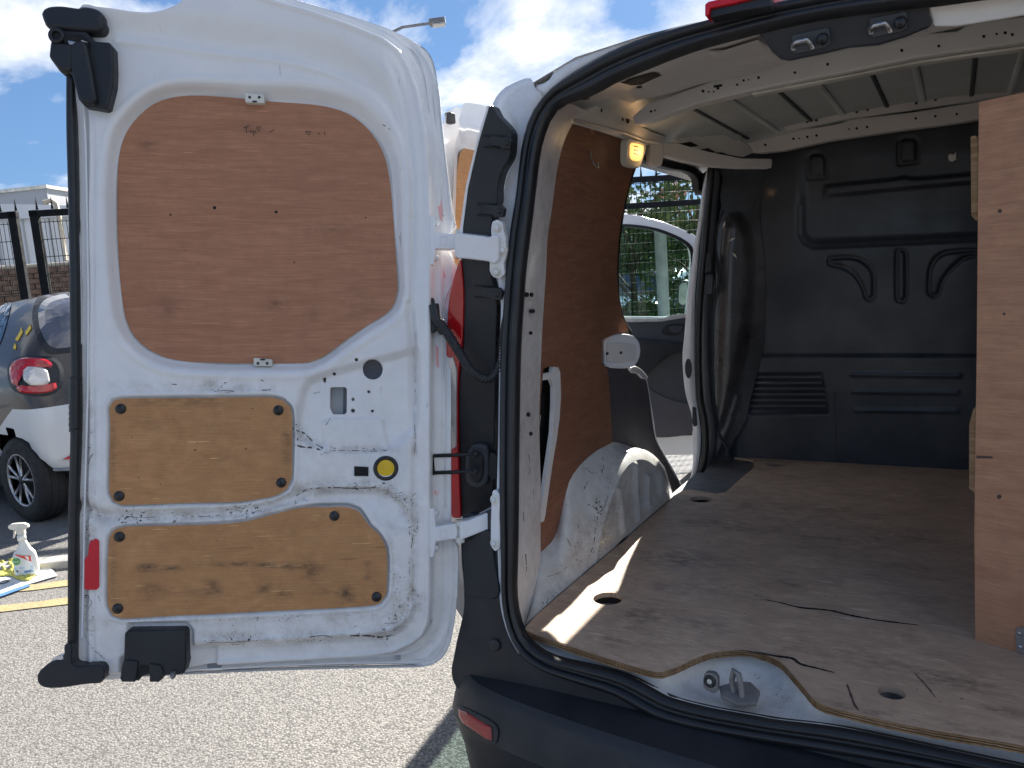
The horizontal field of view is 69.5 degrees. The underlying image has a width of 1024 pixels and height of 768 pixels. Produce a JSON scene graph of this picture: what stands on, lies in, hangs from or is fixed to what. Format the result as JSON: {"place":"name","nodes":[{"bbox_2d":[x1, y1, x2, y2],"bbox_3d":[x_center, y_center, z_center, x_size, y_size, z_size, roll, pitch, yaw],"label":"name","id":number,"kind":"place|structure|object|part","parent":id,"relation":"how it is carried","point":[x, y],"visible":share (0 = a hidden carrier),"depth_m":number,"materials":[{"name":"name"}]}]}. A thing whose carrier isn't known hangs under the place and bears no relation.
{"place":"outdoors","nodes":[
{"label":"outdoors","id":0,"kind":"place"},
{"bbox_2d":[0,185,67,204],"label":"office building","id":1,"kind":"structure","parent":0,"point":[30,194],"depth_m":26.20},
{"bbox_2d":[0,204,68,269],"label":"white shed","id":2,"kind":"structure","parent":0,"point":[26,232],"depth_m":12.23,"materials":[{"name":"white metal"}]},
{"bbox_2d":[42,198,68,260],"bbox_3d":[-6.974,-2.363,11.325,0.346,0.966,0.138,-1,8,24],"label":"beige pipe","id":3,"kind":"object","parent":2,"relation":"attached to","point":[59,218],"visible":0.71,"depth_m":11.27,"materials":[{"name":"beige metal"}]},
{"bbox_2d":[0,568,469,767],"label":"road","id":4,"kind":"structure","parent":0,"point":[367,718],"depth_m":2.49,"materials":[{"name":"grey asphalt"}]},
{"bbox_2d":[0,568,56,596],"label":"printed card","id":5,"kind":"object","parent":4,"relation":"on","point":[9,584],"visible":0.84,"depth_m":3.89,"materials":[{"name":"white paper"}]},
{"bbox_2d":[0,558,35,580],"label":"cleaning cloth","id":6,"kind":"object","parent":5,"relation":"on","point":[4,571],"visible":0.41,"depth_m":3.99,"materials":[{"name":"yellow fabric"}]},
{"bbox_2d":[8,522,39,575],"bbox_3d":[-2.613,0.885,3.950,0.132,0.292,0.073,-4,8,-1],"label":"spray bottle","id":7,"kind":"object","parent":6,"relation":"on","point":[25,561],"visible":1,"depth_m":3.93,"materials":[{"name":"white plastic"}]},
{"bbox_2d":[0,597,67,611],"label":"painted road line","id":8,"kind":"object","parent":4,"relation":"on","point":[44,603],"visible":0.06,"depth_m":3.58,"materials":[{"name":"yellow paint"}]},
{"bbox_2d":[0,555,67,570],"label":"kerb","id":9,"kind":"structure","parent":4,"relation":"on","point":[57,562],"depth_m":4.08,"materials":[{"name":"stone"}]},
{"bbox_2d":[19,580,67,590],"bbox_3d":[0.579,0.779,4.160,16.680,0.001,0.106,-5,8,-6],"label":"painted road line","id":10,"kind":"object","parent":4,"relation":"on","point":[48,585],"visible":0.05,"depth_m":3.82,"materials":[{"name":"yellow paint"}]},
{"bbox_2d":[37,0,1023,767],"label":"delivery van","id":11,"kind":"object","parent":4,"relation":"on","point":[371,364],"visible":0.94,"depth_m":1.64,"materials":[{"name":"metal"}]},
{"bbox_3d":[-0.571,-0.091,1.606,0.956,1.542,0.321,-5,8,-8],"label":"rear door","id":12,"kind":"part","parent":11,"relation":"part of","materials":[{"name":"white paint"}]},
{"bbox_3d":[0.108,-0.038,2.430,0.098,1.576,1.080,0,9,31],"label":"sliding door","id":13,"kind":"part","parent":11,"relation":"part of","materials":[{"name":"white metal"}]},
{"bbox_3d":[0.747,-0.253,4.010,0.603,1.341,0.115,-4,8,0],"label":"front door","id":14,"kind":"part","parent":11,"relation":"part of","materials":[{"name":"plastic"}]},
{"bbox_2d":[969,92,1023,653],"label":"plywood divider","id":15,"kind":"object","parent":11,"relation":"on","point":[996,455],"visible":1,"depth_m":1.37,"materials":[{"name":"wood"}]},
{"bbox_2d":[0,474,686,560],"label":"pavement","id":16,"kind":"structure","parent":0,"point":[56,547],"depth_m":4.35,"materials":[{"name":"concrete"}]},
{"bbox_2d":[0,455,692,544],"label":"parking bay","id":17,"kind":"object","parent":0,"point":[54,528],"depth_m":5.01,"materials":[{"name":"grey asphalt"}]},
{"bbox_2d":[0,200,31,303],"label":"yard gate","id":18,"kind":"structure","parent":17,"relation":"on","point":[18,252],"depth_m":6.91,"materials":[{"name":"black metal"}]},
{"bbox_2d":[0,262,69,305],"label":"brick wall","id":19,"kind":"structure","parent":17,"relation":"on","point":[34,281],"depth_m":10.62,"materials":[{"name":"brick"}]},
{"bbox_2d":[0,292,70,521],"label":"car","id":20,"kind":"object","parent":17,"relation":"on","point":[35,365],"visible":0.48,"depth_m":4.90,"materials":[{"name":"metal"}]},
{"bbox_3d":[-3.792,-0.421,5.417,0.246,0.354,0.919,-9,9,-33],"label":"side window","id":21,"kind":"part","parent":20,"relation":"part of","materials":[{"name":"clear glass"}]},
{"bbox_3d":[-3.064,-0.454,5.237,0.449,0.420,0.647,0,9,31],"label":"rear window","id":22,"kind":"part","parent":20,"relation":"part of","materials":[{"name":"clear glass"}]},
{"bbox_2d":[392,17,445,31],"bbox_3d":[-1.918,-3.780,14.852,2.073,6.561,0.358,0,9,31],"label":"street lamp","id":23,"kind":"object","parent":17,"relation":"on","point":[437,22],"visible":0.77,"depth_m":14.02,"materials":[{"name":"grey metal"}]},
{"bbox_2d":[630,293,657,315],"bbox_3d":[1.132,-0.451,8.414,1.329,1.155,1.336,0,9,31],"label":"hedge bush","id":24,"kind":"object","parent":17,"relation":"on","point":[655,313],"visible":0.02,"depth_m":8.26,"materials":[{"name":"green plant"}]},
{"bbox_2d":[621,292,677,315],"bbox_3d":[1.434,-0.502,8.515,1.295,1.123,1.359,0,9,31],"label":"hedge bush","id":25,"kind":"object","parent":17,"relation":"on","point":[625,308],"visible":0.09,"depth_m":8.11,"materials":[{"name":"green plant"}]},
{"bbox_2d":[619,173,685,302],"bbox_3d":[1.658,-1.492,9.995,1.219,2.806,1.334,0,9,31],"label":"young tree","id":26,"kind":"object","parent":17,"relation":"on","point":[628,240],"visible":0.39,"depth_m":9.85,"materials":[{"name":"green plant"}]},
{"bbox_2d":[619,268,688,311],"bbox_3d":[2.701,-1.417,13.878,1.740,1.483,4.150,1,9,37],"label":"parked car","id":27,"kind":"object","parent":17,"relation":"on","point":[640,291],"visible":0.06,"depth_m":13.16,"materials":[{"name":"metal"}]},
{"bbox_2d":[619,195,699,274],"bbox_3d":[3.361,-3.072,18.934,3.542,3.324,3.061,0,9,31],"label":"broad tree","id":28,"kind":"object","parent":17,"relation":"on","point":[621,267],"visible":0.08,"depth_m":18.65,"materials":[{"name":"green plant"}]},
{"bbox_2d":[619,167,700,315],"bbox_3d":[1.924,-1.065,7.750,2.340,2.510,0.060,-5,8,-6],"label":"fence","id":29,"kind":"object","parent":17,"relation":"on","point":[641,179],"visible":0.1,"depth_m":7.61,"materials":[{"name":"black metal"}]},
{"bbox_2d":[637,293,684,314],"bbox_3d":[1.860,-0.524,8.676,1.386,1.175,1.288,0,9,31],"label":"hedge bush","id":30,"kind":"object","parent":17,"relation":"on","point":[679,311],"visible":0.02,"depth_m":8.26,"materials":[{"name":"green plant"}]},
{"bbox_2d":[654,231,669,316],"bbox_3d":[1.425,-0.566,6.909,0.110,1.819,0.110,0,9,31],"label":"marker post","id":31,"kind":"object","parent":17,"relation":"on","point":[662,281],"depth_m":6.81,"materials":[{"name":"metal"}]},
{"bbox_2d":[654,217,688,267],"bbox_3d":[5.624,-3.412,20.980,3.823,3.128,3.792,0,9,31],"label":"broad tree","id":32,"kind":"object","parent":17,"relation":"on","point":[679,252],"depth_m":20.94,"materials":[{"name":"green plant"}]},
{"bbox_2d":[659,174,686,206],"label":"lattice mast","id":33,"kind":"object","parent":17,"relation":"on","point":[677,195],"visible":0.04,"depth_m":41.05,"materials":[{"name":"grey metal"}]},
{"bbox_2d":[647,180,699,302],"bbox_3d":[2.663,-1.605,10.545,1.324,2.740,1.268,0,9,31],"label":"young tree","id":34,"kind":"object","parent":17,"relation":"on","point":[693,225],"visible":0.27,"depth_m":10.30,"materials":[{"name":"green plant"}]},
{"bbox_2d":[0,0,713,262],"label":"sky","id":35,"kind":"structure","parent":0,"point":[484,47],"materials":[{"name":"blue"}]},
{"bbox_3d":[-0.393,-0.860,7.491,1.886,2.510,1.475,0,9,31],"label":"mesh fence","id":36,"kind":"object","parent":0,"visible":0},
{"bbox_2d":[28,196,69,295],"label":"yard gate","id":37,"kind":"structure","parent":36,"relation":"attached to","point":[36,215],"depth_m":6.93,"materials":[{"name":"black metal"}]}
]}

